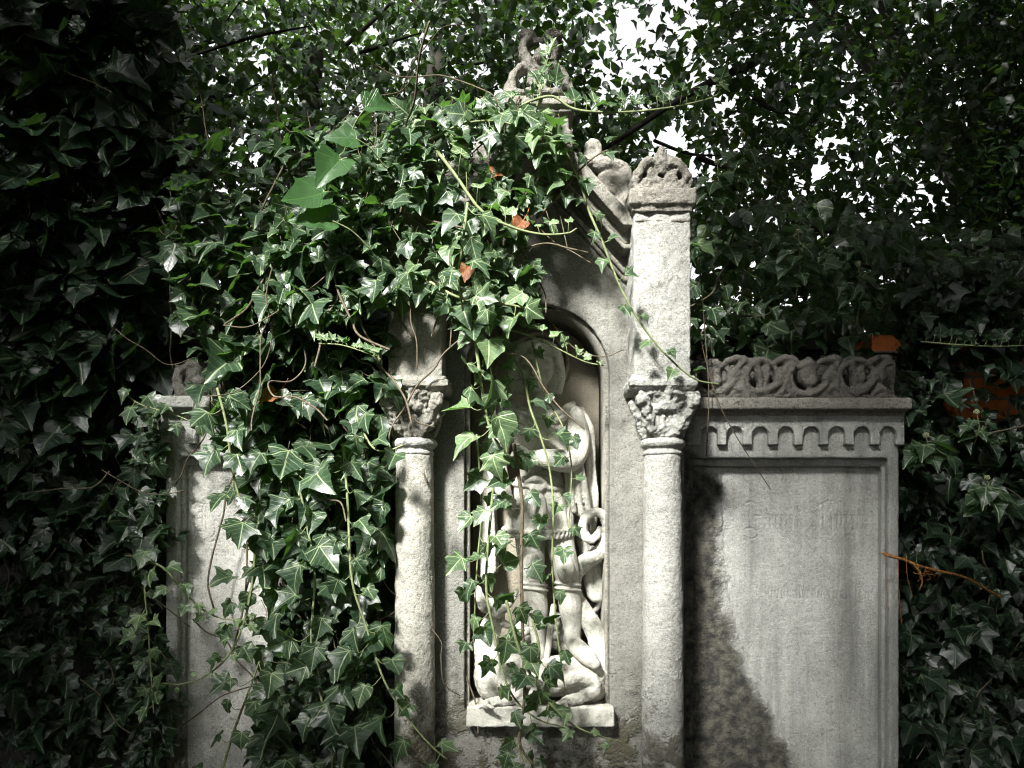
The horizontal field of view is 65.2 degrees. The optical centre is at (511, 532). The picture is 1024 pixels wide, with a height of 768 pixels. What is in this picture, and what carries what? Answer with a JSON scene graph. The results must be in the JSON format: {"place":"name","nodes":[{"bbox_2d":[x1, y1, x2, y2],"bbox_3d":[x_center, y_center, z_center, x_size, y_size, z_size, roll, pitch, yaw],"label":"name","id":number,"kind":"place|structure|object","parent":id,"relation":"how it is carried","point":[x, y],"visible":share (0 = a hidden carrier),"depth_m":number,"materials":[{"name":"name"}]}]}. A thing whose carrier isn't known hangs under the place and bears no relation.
{"place":"outdoors","nodes":[
{"label":"outdoors","id":0,"kind":"place"},
{"bbox_2d":[172,0,1022,332],"label":"sky","id":1,"kind":"structure","parent":0,"point":[626,29],"materials":[{"name":"white"}]},
{"label":"ground","id":2,"kind":"structure","parent":0,"visible":0},
{"bbox_2d":[0,0,367,332],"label":"tree","id":3,"kind":"object","parent":2,"relation":"on","point":[241,83],"visible":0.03,"depth_m":3.47,"materials":[{"name":"green plant"}]},
{"bbox_2d":[157,358,394,767],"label":"memorial tablet","id":4,"kind":"object","parent":2,"relation":"on","point":[193,647],"visible":0.27,"depth_m":2.56,"materials":[{"name":"stone"}]},
{"bbox_2d":[0,403,191,767],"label":"ivy","id":5,"kind":"object","parent":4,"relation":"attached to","point":[72,712],"visible":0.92,"depth_m":2.42,"materials":[{"name":"green plant"}]},
{"bbox_2d":[118,587,163,723],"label":"ivy vine","id":6,"kind":"object","parent":5,"relation":"attached to","point":[136,620],"visible":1,"depth_m":2.31,"materials":[{"name":"green plant"}]},
{"bbox_2d":[101,469,182,494],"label":"bare stem","id":7,"kind":"object","parent":5,"relation":"attached to","point":[142,491],"visible":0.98,"depth_m":2.40,"materials":[{"name":"plant"}]},
{"bbox_2d":[148,0,499,328],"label":"tree","id":8,"kind":"object","parent":2,"relation":"on","point":[311,66],"visible":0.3,"depth_m":3.75,"materials":[{"name":"green plant"}]},
{"bbox_2d":[0,333,841,767],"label":"garden wall","id":9,"kind":"structure","parent":2,"relation":"on","point":[810,349],"depth_m":3.02,"materials":[{"name":"black stone"}]},
{"bbox_2d":[0,0,215,571],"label":"ivy","id":10,"kind":"object","parent":9,"relation":"attached to","point":[104,127],"visible":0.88,"depth_m":2.49,"materials":[{"name":"green plant"}]},
{"bbox_2d":[379,28,701,767],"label":"niche monument","id":11,"kind":"object","parent":2,"relation":"on","point":[635,404],"visible":0.65,"depth_m":2.35,"materials":[{"name":"stone"}]},
{"bbox_2d":[60,24,492,433],"bbox_3d":[-0.729,-0.893,2.378,1.351,1.209,0.448,0,0,0],"label":"ivy","id":12,"kind":"object","parent":11,"relation":"attached to","point":[200,202],"visible":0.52,"depth_m":2.28,"materials":[{"name":"green plant"}]},
{"bbox_2d":[116,250,459,767],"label":"ivy","id":13,"kind":"object","parent":11,"relation":"attached to","point":[270,745],"visible":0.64,"depth_m":2.28,"materials":[{"name":"green plant"}]},
{"bbox_2d":[117,387,205,437],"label":"ivy vine","id":14,"kind":"object","parent":13,"relation":"attached to","point":[128,413],"visible":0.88,"depth_m":2.34,"materials":[{"name":"green plant"}]},
{"bbox_2d":[133,549,256,631],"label":"ivy vine","id":15,"kind":"object","parent":13,"relation":"attached to","point":[141,557],"visible":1,"depth_m":2.33,"materials":[{"name":"green plant"}]},
{"bbox_2d":[161,554,270,693],"bbox_3d":[-0.865,0.254,2.325,0.322,0.435,0.041,0,0,0],"label":"ivy vine","id":16,"kind":"object","parent":13,"relation":"attached to","point":[251,626],"visible":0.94,"depth_m":2.34,"materials":[{"name":"green plant"}]},
{"bbox_2d":[181,387,260,549],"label":"ivy vine","id":17,"kind":"object","parent":13,"relation":"attached to","point":[208,457],"visible":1,"depth_m":2.22,"materials":[{"name":"green plant"}]},
{"bbox_2d":[206,499,267,673],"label":"ivy vine","id":18,"kind":"object","parent":13,"relation":"attached to","point":[246,651],"visible":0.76,"depth_m":2.35,"materials":[{"name":"green plant"}]},
{"bbox_2d":[192,661,284,767],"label":"ivy vine","id":19,"kind":"object","parent":13,"relation":"attached to","point":[269,681],"visible":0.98,"depth_m":2.25,"materials":[{"name":"green plant"}]},
{"bbox_2d":[258,378,288,404],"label":"dead leaf","id":20,"kind":"object","parent":13,"relation":"attached to","point":[266,395],"visible":0.86,"depth_m":2.27,"materials":[{"name":"brown plant"}]},
{"bbox_2d":[264,459,343,684],"bbox_3d":[-0.578,0.108,2.215,0.229,0.628,0.098,0,0,0],"label":"ivy vine","id":21,"kind":"object","parent":13,"relation":"hanging from","point":[290,572],"visible":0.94,"depth_m":2.23,"materials":[{"name":"green plant"}]},
{"bbox_2d":[291,672,354,767],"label":"ivy vine","id":22,"kind":"object","parent":13,"relation":"attached to","point":[332,692],"visible":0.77,"depth_m":2.24,"materials":[{"name":"green plant"}]},
{"bbox_2d":[344,408,405,468],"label":"ivy vine","id":23,"kind":"object","parent":13,"relation":"attached to","point":[354,443],"visible":1,"depth_m":2.14,"materials":[{"name":"green plant"}]},
{"bbox_2d":[302,443,458,767],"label":"ivy vine","id":24,"kind":"object","parent":13,"relation":"hanging from","point":[340,657],"visible":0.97,"depth_m":2.20,"materials":[{"name":"green plant"}]},
{"bbox_2d":[461,453,572,733],"bbox_3d":[0.015,0.154,2.216,0.313,0.805,0.090,0,0,-8],"label":"ivy vine","id":25,"kind":"object","parent":13,"relation":"attached to","point":[508,559],"visible":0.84,"depth_m":2.21,"materials":[{"name":"green plant"}]},
{"bbox_2d":[486,443,546,767],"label":"ivy vine","id":26,"kind":"object","parent":25,"relation":"hanging from","point":[537,566],"visible":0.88,"depth_m":2.19,"materials":[{"name":"green plant"}]},
{"bbox_2d":[494,600,629,752],"bbox_3d":[0.138,0.392,2.170,0.375,0.415,0.068,0,0,0],"label":"ivy vine","id":27,"kind":"object","parent":26,"relation":"attached to","point":[505,648],"visible":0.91,"depth_m":2.17,"materials":[{"name":"green plant"}]},
{"bbox_2d":[514,615,563,704],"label":"ivy vine","id":28,"kind":"object","parent":27,"relation":"attached to","point":[552,674],"visible":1,"depth_m":2.15,"materials":[{"name":"green plant"}]},
{"bbox_2d":[183,297,478,767],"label":"ivy","id":29,"kind":"object","parent":11,"relation":"attached to","point":[371,756],"visible":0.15,"depth_m":2.41,"materials":[{"name":"green plant"}]},
{"bbox_2d":[206,21,623,442],"bbox_3d":[-0.271,-0.785,2.153,1.138,1.152,0.425,0,0,8],"label":"ivy","id":30,"kind":"object","parent":11,"relation":"attached to","point":[313,313],"visible":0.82,"depth_m":2.15,"materials":[{"name":"green plant"}]},
{"bbox_2d":[281,176,358,207],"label":"leaf","id":31,"kind":"object","parent":30,"relation":"attached to","point":[304,192],"visible":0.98,"depth_m":2.02,"materials":[{"name":"green plant"}]},
{"bbox_2d":[287,205,371,250],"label":"leaf","id":32,"kind":"object","parent":30,"relation":"attached to","point":[324,217],"visible":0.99,"depth_m":2.03,"materials":[{"name":"green plant"}]},
{"bbox_2d":[314,144,361,188],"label":"leaf","id":33,"kind":"object","parent":30,"relation":"attached to","point":[330,165],"visible":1,"depth_m":2.01,"materials":[{"name":"green plant"}]},
{"bbox_2d":[315,331,381,359],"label":"ivy vine","id":34,"kind":"object","parent":30,"relation":"attached to","point":[360,344],"visible":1,"depth_m":2.10,"materials":[{"name":"green plant"}]},
{"bbox_2d":[323,126,385,168],"bbox_3d":[-0.399,-1.004,2.062,0.170,0.083,0.039,0,0,-29],"label":"ivy spray","id":35,"kind":"object","parent":30,"relation":"attached to","point":[344,136],"visible":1,"depth_m":2.05,"materials":[{"name":"green plant"}]},
{"bbox_2d":[344,88,398,151],"bbox_3d":[-0.374,-1.080,2.072,0.151,0.143,0.080,0,0,6],"label":"ivy spray","id":36,"kind":"object","parent":30,"relation":"attached to","point":[373,100],"visible":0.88,"depth_m":2.07,"materials":[{"name":"green plant"}]},
{"bbox_2d":[460,255,474,281],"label":"dead leaf","id":37,"kind":"object","parent":30,"relation":"attached to","point":[466,272],"visible":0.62,"depth_m":2.13,"materials":[{"name":"orange plant"}]},
{"bbox_2d":[438,202,501,310],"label":"ivy vine","id":38,"kind":"object","parent":30,"relation":"hanging from","point":[472,245],"visible":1,"depth_m":2.03,"materials":[{"name":"green plant"}]},
{"bbox_2d":[442,312,517,481],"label":"ivy vine","id":39,"kind":"object","parent":30,"relation":"hanging from","point":[503,425],"visible":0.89,"depth_m":2.12,"materials":[{"name":"green plant"}]},
{"bbox_2d":[429,266,543,338],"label":"ivy vine","id":40,"kind":"object","parent":30,"relation":"attached to","point":[530,310],"visible":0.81,"depth_m":2.11,"materials":[{"name":"green plant"}]},
{"bbox_2d":[420,101,555,168],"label":"ivy vine","id":41,"kind":"object","parent":30,"relation":"attached to","point":[489,137],"visible":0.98,"depth_m":2.10,"materials":[{"name":"green plant"}]},
{"bbox_2d":[473,325,524,470],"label":"ivy vine","id":42,"kind":"object","parent":30,"relation":"hanging from","point":[490,445],"visible":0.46,"depth_m":2.19,"materials":[{"name":"green plant"}]},
{"bbox_2d":[490,161,508,177],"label":"dead leaf","id":43,"kind":"object","parent":30,"relation":"attached to","point":[492,170],"visible":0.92,"depth_m":2.16,"materials":[{"name":"orange plant"}]},
{"bbox_2d":[434,142,576,235],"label":"ivy vine","id":44,"kind":"object","parent":30,"relation":"attached to","point":[464,151],"visible":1,"depth_m":2.06,"materials":[{"name":"green plant"}]},
{"bbox_2d":[510,202,530,234],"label":"dead leaf","id":45,"kind":"object","parent":30,"relation":"attached to","point":[519,222],"visible":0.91,"depth_m":2.13,"materials":[{"name":"orange plant"}]},
{"bbox_2d":[499,340,574,690],"bbox_3d":[0.069,-0.042,2.222,0.216,0.979,0.098,0,0,0],"label":"ivy vine","id":46,"kind":"object","parent":30,"relation":"hanging from","point":[539,521],"visible":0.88,"depth_m":2.23,"materials":[{"name":"green plant"}]},
{"bbox_2d":[495,317,604,365],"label":"ivy vine","id":47,"kind":"object","parent":30,"relation":"attached to","point":[564,340],"visible":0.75,"depth_m":2.22,"materials":[{"name":"green plant"}]},
{"bbox_2d":[528,136,620,232],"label":"ivy vine","id":48,"kind":"object","parent":30,"relation":"attached to","point":[589,184],"visible":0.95,"depth_m":2.18,"materials":[{"name":"green plant"}]},
{"bbox_2d":[502,63,731,112],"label":"ivy vine","id":49,"kind":"object","parent":30,"relation":"attached to","point":[722,77],"visible":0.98,"depth_m":2.19,"materials":[{"name":"green plant"}]},
{"bbox_2d":[565,152,718,384],"bbox_3d":[0.357,-0.727,2.177,0.426,0.643,0.064,0,0,0],"label":"ivy vine","id":50,"kind":"object","parent":30,"relation":"attached to","point":[625,309],"visible":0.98,"depth_m":2.19,"materials":[{"name":"green plant"}]},
{"bbox_2d":[444,434,499,654],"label":"ivy vine","id":51,"kind":"object","parent":11,"relation":"attached to","point":[456,560],"visible":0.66,"depth_m":2.24,"materials":[{"name":"green plant"}]},
{"bbox_2d":[500,723,546,767],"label":"ivy vine","id":52,"kind":"object","parent":11,"relation":"attached to","point":[509,744],"visible":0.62,"depth_m":2.28,"materials":[{"name":"green plant"}]},
{"bbox_2d":[466,338,614,727],"bbox_3d":[0.086,-0.009,2.454,0.448,1.176,0.279,0,0,0],"label":"statue","id":53,"kind":"object","parent":11,"relation":"on","point":[582,695],"visible":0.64,"depth_m":2.42,"materials":[{"name":"stone"}]},
{"bbox_2d":[527,29,561,105],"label":"ivy vine","id":54,"kind":"object","parent":11,"relation":"attached to","point":[548,46],"visible":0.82,"depth_m":2.24,"materials":[{"name":"green plant"}]},
{"bbox_2d":[523,342,586,537],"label":"ivy vine","id":55,"kind":"object","parent":11,"relation":"attached to","point":[561,459],"visible":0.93,"depth_m":2.27,"materials":[{"name":"green plant"}]},
{"bbox_2d":[698,259,708,456],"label":"bare stem","id":56,"kind":"object","parent":11,"relation":"hanging from","point":[706,356],"visible":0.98,"depth_m":2.41,"materials":[{"name":"brown plant"}]},
{"bbox_2d":[418,0,814,237],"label":"tree","id":57,"kind":"object","parent":2,"relation":"on","point":[501,14],"visible":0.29,"depth_m":3.87,"materials":[{"name":"green plant"}]},
{"bbox_2d":[684,354,911,767],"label":"memorial tablet","id":58,"kind":"object","parent":2,"relation":"on","point":[791,648],"visible":0.87,"depth_m":2.56,"materials":[{"name":"stone"}]},
{"bbox_2d":[705,336,710,351],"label":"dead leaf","id":59,"kind":"object","parent":58,"relation":"on","point":[708,349],"visible":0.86,"depth_m":2.60,"materials":[{"name":"brown plant"}]},
{"bbox_2d":[694,296,770,488],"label":"bare stem","id":60,"kind":"object","parent":58,"relation":"attached to","point":[716,395],"visible":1,"depth_m":2.40,"materials":[{"name":"plant"}]},
{"bbox_2d":[713,0,1023,334],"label":"tree","id":61,"kind":"object","parent":2,"relation":"on","point":[986,37],"visible":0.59,"depth_m":3.56,"materials":[{"name":"green plant"}]},
{"bbox_2d":[602,61,753,150],"bbox_3d":[0.670,-1.728,3.227,0.670,0.432,0.069,0,0,-10],"label":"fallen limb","id":62,"kind":"object","parent":61,"relation":"attached to","point":[709,82],"visible":0.61,"depth_m":3.19,"materials":[{"name":"brown wood"}]},
{"bbox_2d":[809,0,1019,203],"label":"tree","id":63,"kind":"object","parent":2,"relation":"on","point":[867,67],"visible":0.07,"depth_m":6.15,"materials":[{"name":"green plant"}]},
{"bbox_2d":[840,335,1023,731],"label":"brick wall","id":64,"kind":"structure","parent":2,"relation":"on","point":[877,344],"depth_m":2.82,"materials":[{"name":"brick"}]},
{"bbox_2d":[690,179,1023,385],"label":"ivy","id":65,"kind":"object","parent":64,"relation":"attached to","point":[727,244],"visible":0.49,"depth_m":2.87,"materials":[{"name":"green plant"}]},
{"bbox_2d":[696,159,740,217],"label":"ivy sprig","id":66,"kind":"object","parent":65,"relation":"attached to","point":[728,194],"visible":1,"depth_m":2.67,"materials":[{"name":"green plant"}]},
{"bbox_2d":[720,131,766,203],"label":"ivy sprig","id":67,"kind":"object","parent":65,"relation":"attached to","point":[757,184],"visible":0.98,"depth_m":2.67,"materials":[{"name":"green plant"}]},
{"bbox_2d":[776,228,822,296],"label":"ivy sprig","id":68,"kind":"object","parent":65,"relation":"attached to","point":[810,270],"visible":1,"depth_m":2.67,"materials":[{"name":"green plant"}]},
{"bbox_2d":[836,261,886,325],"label":"ivy sprig","id":69,"kind":"object","parent":65,"relation":"attached to","point":[873,291],"visible":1,"depth_m":2.67,"materials":[{"name":"green plant"}]},
{"bbox_2d":[890,250,1023,767],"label":"ivy","id":70,"kind":"object","parent":64,"relation":"attached to","point":[977,301],"visible":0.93,"depth_m":2.64,"materials":[{"name":"green plant"}]},
{"bbox_2d":[902,432,957,478],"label":"ivy sprig","id":71,"kind":"object","parent":70,"relation":"attached to","point":[915,453],"visible":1,"depth_m":2.48,"materials":[{"name":"green plant"}]},
{"bbox_2d":[881,551,1000,623],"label":"dry twig","id":72,"kind":"object","parent":70,"relation":"attached to","point":[934,569],"visible":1,"depth_m":2.42,"materials":[{"name":"brown plant"}]},
{"bbox_2d":[920,322,1023,346],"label":"ivy vine","id":73,"kind":"object","parent":70,"relation":"attached to","point":[1003,335],"visible":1,"depth_m":2.58,"materials":[{"name":"green plant"}]},
{"bbox_2d":[958,409,999,444],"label":"ivy sprig","id":74,"kind":"object","parent":70,"relation":"attached to","point":[985,433],"visible":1,"depth_m":2.58,"materials":[{"name":"green plant"}]},
{"bbox_2d":[962,475,1019,523],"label":"ivy sprig","id":75,"kind":"object","parent":70,"relation":"attached to","point":[1000,501],"visible":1,"depth_m":2.50,"materials":[{"name":"green plant"}]},
{"bbox_2d":[892,340,1023,767],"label":"ivy","id":76,"kind":"object","parent":64,"relation":"attached to","point":[972,672],"visible":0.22,"depth_m":2.74,"materials":[{"name":"green plant"}]}
]}

